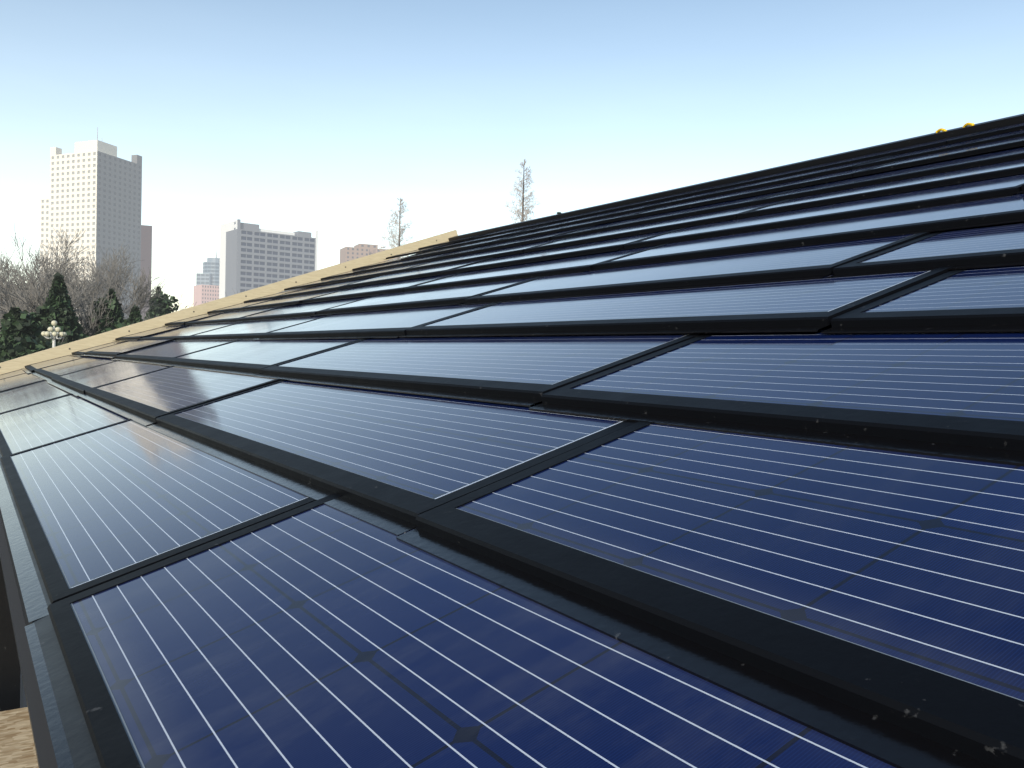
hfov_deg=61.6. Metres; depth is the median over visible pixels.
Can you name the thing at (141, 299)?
bare tree
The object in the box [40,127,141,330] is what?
tall tower
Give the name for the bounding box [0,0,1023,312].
sky
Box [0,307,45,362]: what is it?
conifer
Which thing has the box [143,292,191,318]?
bare tree
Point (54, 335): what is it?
street lamp
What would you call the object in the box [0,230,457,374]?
rake timber
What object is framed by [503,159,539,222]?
redwood
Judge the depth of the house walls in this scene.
5.85 m
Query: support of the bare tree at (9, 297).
on the ground
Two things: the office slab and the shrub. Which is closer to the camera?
the shrub
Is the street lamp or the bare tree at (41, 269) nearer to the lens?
the street lamp
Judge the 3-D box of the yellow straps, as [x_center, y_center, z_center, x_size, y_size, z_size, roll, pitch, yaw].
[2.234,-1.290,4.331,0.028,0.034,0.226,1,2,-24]
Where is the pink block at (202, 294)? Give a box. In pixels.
[193,285,218,305]
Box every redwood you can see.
[375,198,412,259]
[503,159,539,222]
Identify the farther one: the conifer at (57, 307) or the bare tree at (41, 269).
the bare tree at (41, 269)
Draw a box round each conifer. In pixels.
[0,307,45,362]
[29,272,89,348]
[86,288,123,335]
[116,305,142,328]
[144,286,178,320]
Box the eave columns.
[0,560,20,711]
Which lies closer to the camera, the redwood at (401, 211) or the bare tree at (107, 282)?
the bare tree at (107, 282)
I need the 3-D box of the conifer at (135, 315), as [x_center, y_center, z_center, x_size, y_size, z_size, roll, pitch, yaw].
[-17.373,-0.274,39.336,4.190,6.725,4.144,0,2,-33]
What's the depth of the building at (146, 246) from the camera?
622.86 m
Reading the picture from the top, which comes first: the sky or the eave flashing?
the sky
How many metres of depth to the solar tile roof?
0.92 m
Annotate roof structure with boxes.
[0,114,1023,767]
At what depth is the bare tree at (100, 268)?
85.26 m
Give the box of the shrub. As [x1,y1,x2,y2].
[31,335,60,347]
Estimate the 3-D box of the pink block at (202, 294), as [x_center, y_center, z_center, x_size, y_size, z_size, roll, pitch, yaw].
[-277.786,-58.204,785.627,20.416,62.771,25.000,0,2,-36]
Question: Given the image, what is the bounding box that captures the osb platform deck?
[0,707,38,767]
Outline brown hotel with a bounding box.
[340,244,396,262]
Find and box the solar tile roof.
[0,122,1023,767]
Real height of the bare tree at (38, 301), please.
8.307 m
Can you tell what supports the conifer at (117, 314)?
on the ground
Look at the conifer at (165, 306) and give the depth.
64.27 m
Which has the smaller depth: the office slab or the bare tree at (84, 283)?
the bare tree at (84, 283)
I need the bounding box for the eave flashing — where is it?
[0,453,100,767]
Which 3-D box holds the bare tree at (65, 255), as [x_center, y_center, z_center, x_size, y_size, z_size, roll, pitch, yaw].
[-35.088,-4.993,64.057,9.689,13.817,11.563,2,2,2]
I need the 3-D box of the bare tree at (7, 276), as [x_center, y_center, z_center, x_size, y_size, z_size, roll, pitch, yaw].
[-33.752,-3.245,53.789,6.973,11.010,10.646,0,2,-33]
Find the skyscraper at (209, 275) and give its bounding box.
[196,249,219,285]
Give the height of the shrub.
5.412 m
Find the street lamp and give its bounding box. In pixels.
[41,320,66,347]
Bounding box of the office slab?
[219,219,317,298]
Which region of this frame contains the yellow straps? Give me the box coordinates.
[936,123,974,132]
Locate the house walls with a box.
[20,672,26,707]
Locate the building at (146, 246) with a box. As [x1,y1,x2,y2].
[141,225,151,318]
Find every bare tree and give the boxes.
[0,228,97,324]
[0,233,92,330]
[0,248,21,331]
[0,249,25,326]
[0,252,91,329]
[0,270,113,344]
[42,240,167,322]
[52,243,151,310]
[64,262,129,333]
[76,267,166,331]
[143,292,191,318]

